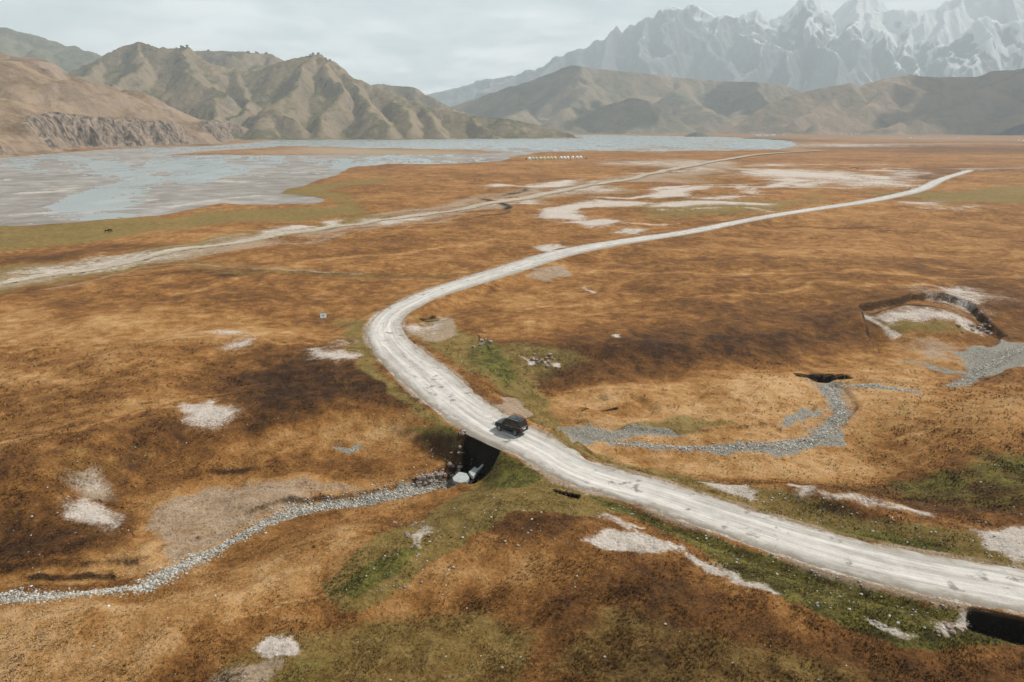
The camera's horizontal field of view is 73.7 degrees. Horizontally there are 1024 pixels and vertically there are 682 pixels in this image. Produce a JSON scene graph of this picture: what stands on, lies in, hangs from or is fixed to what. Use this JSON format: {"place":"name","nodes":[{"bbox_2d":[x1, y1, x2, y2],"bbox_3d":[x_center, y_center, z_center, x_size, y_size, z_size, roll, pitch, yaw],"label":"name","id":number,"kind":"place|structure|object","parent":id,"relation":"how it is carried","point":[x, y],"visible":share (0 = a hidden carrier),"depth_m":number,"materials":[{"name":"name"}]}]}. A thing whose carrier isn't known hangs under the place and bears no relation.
{"place":"outdoors","nodes":[
{"label":"outdoors","id":0,"kind":"place"},
{"bbox_2d":[0,27,101,72],"bbox_3d":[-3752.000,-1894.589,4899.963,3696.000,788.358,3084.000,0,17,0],"label":"hill","id":1,"kind":"structure","parent":0,"point":[67,59],"depth_m":4613.11,"materials":[{"name":"grey stone"}]},
{"bbox_2d":[0,52,248,157],"bbox_3d":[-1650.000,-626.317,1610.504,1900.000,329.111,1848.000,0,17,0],"label":"bluff","id":2,"kind":"structure","parent":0,"point":[47,106],"depth_m":1503.87,"materials":[{"name":"brown stone"}]},
{"bbox_2d":[68,42,581,139],"bbox_3d":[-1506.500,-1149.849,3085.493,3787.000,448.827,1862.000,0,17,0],"label":"hills","id":3,"kind":"structure","parent":0,"point":[317,97],"depth_m":2829.59,"materials":[{"name":"brown stone"}]},
{"bbox_2d":[194,51,475,115],"bbox_3d":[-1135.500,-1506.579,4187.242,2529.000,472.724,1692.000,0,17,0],"label":"hill","id":4,"kind":"structure","parent":0,"point":[241,61],"depth_m":3947.87,"materials":[{"name":"grey stone"}]},
{"bbox_2d":[0,135,794,223],"bbox_3d":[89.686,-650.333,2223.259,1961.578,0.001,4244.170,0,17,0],"label":"lake water","id":5,"kind":"structure","parent":0,"point":[100,198],"depth_m":950.83,"materials":[{"name":"grey liquid"}]},
{"bbox_2d":[0,150,821,284],"bbox_3d":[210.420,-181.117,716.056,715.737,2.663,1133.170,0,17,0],"label":"dirt track","id":6,"kind":"structure","parent":0,"point":[238,241],"depth_m":284.50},
{"bbox_2d":[0,0,950,94],"label":"sky","id":7,"kind":"structure","parent":0,"point":[428,46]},
{"bbox_2d":[0,133,1023,681],"bbox_3d":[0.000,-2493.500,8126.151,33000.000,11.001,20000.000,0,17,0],"label":"ground","id":8,"kind":"structure","parent":0,"point":[896,285],"depth_m":112.77,"materials":[{"name":"brown plant"}]},
{"bbox_2d":[0,469,452,604],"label":"river gravel","id":9,"kind":"structure","parent":8,"relation":"on","point":[37,597],"depth_m":72.33,"materials":[{"name":"grey gravel"}]},
{"bbox_2d":[320,313,326,321],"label":"sign board","id":10,"kind":"object","parent":8,"relation":"on","point":[323,315],"visible":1,"depth_m":154.98,"materials":[{"name":"white"}]},
{"bbox_2d":[452,464,483,484],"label":"culvert apron","id":11,"kind":"object","parent":8,"relation":"on","point":[461,477],"visible":0.91,"depth_m":91.08,"materials":[{"name":"concrete"}]},
{"bbox_2d":[13,314,1023,680],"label":"loose stones","id":12,"kind":"object","parent":8,"relation":"on","point":[673,534],"visible":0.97,"depth_m":67.77,"materials":[{"name":"grey stone"}]},
{"bbox_2d":[603,343,1023,453],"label":"river gravel","id":13,"kind":"structure","parent":8,"relation":"on","point":[841,412],"depth_m":106.77,"materials":[{"name":"grey gravel"}]},
{"bbox_2d":[948,629,955,634],"bbox_3d":[35.910,23.707,55.689,0.598,0.326,0.433,8,19,23],"label":"boulder","id":14,"kind":"object","parent":8,"relation":"on","point":[952,631],"visible":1,"depth_m":55.54,"materials":[{"name":"grey stone"}]},
{"bbox_2d":[451,65,800,133],"bbox_3d":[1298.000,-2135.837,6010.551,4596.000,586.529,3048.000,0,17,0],"label":"hill","id":15,"kind":"structure","parent":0,"point":[572,99],"depth_m":5699.00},
{"bbox_2d":[365,170,1023,617],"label":"road","id":16,"kind":"structure","parent":0,"point":[429,380],"depth_m":80.92,"materials":[{"name":"beige gravel"}]},
{"bbox_2d":[495,414,527,435],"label":"off road car","id":17,"kind":"object","parent":16,"relation":"on","point":[515,425],"visible":1,"depth_m":94.60,"materials":[{"name":"black paint"}]},
{"bbox_2d":[684,132,708,136],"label":"hillock","id":18,"kind":"structure","parent":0,"point":[696,134],"depth_m":3326.43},
{"bbox_2d":[426,0,1023,106],"bbox_3d":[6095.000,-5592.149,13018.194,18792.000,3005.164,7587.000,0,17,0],"label":"mountains","id":19,"kind":"structure","parent":0,"point":[802,46],"depth_m":12490.46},
{"bbox_2d":[743,137,778,138],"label":"hillock","id":20,"kind":"structure","parent":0,"point":[760,138],"depth_m":2706.76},
{"bbox_2d":[719,69,1023,134],"bbox_3d":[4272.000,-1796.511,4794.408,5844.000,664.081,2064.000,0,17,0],"label":"hills","id":21,"kind":"structure","parent":0,"point":[990,103],"depth_m":4520.69,"materials":[{"name":"grey stone"}]}
]}

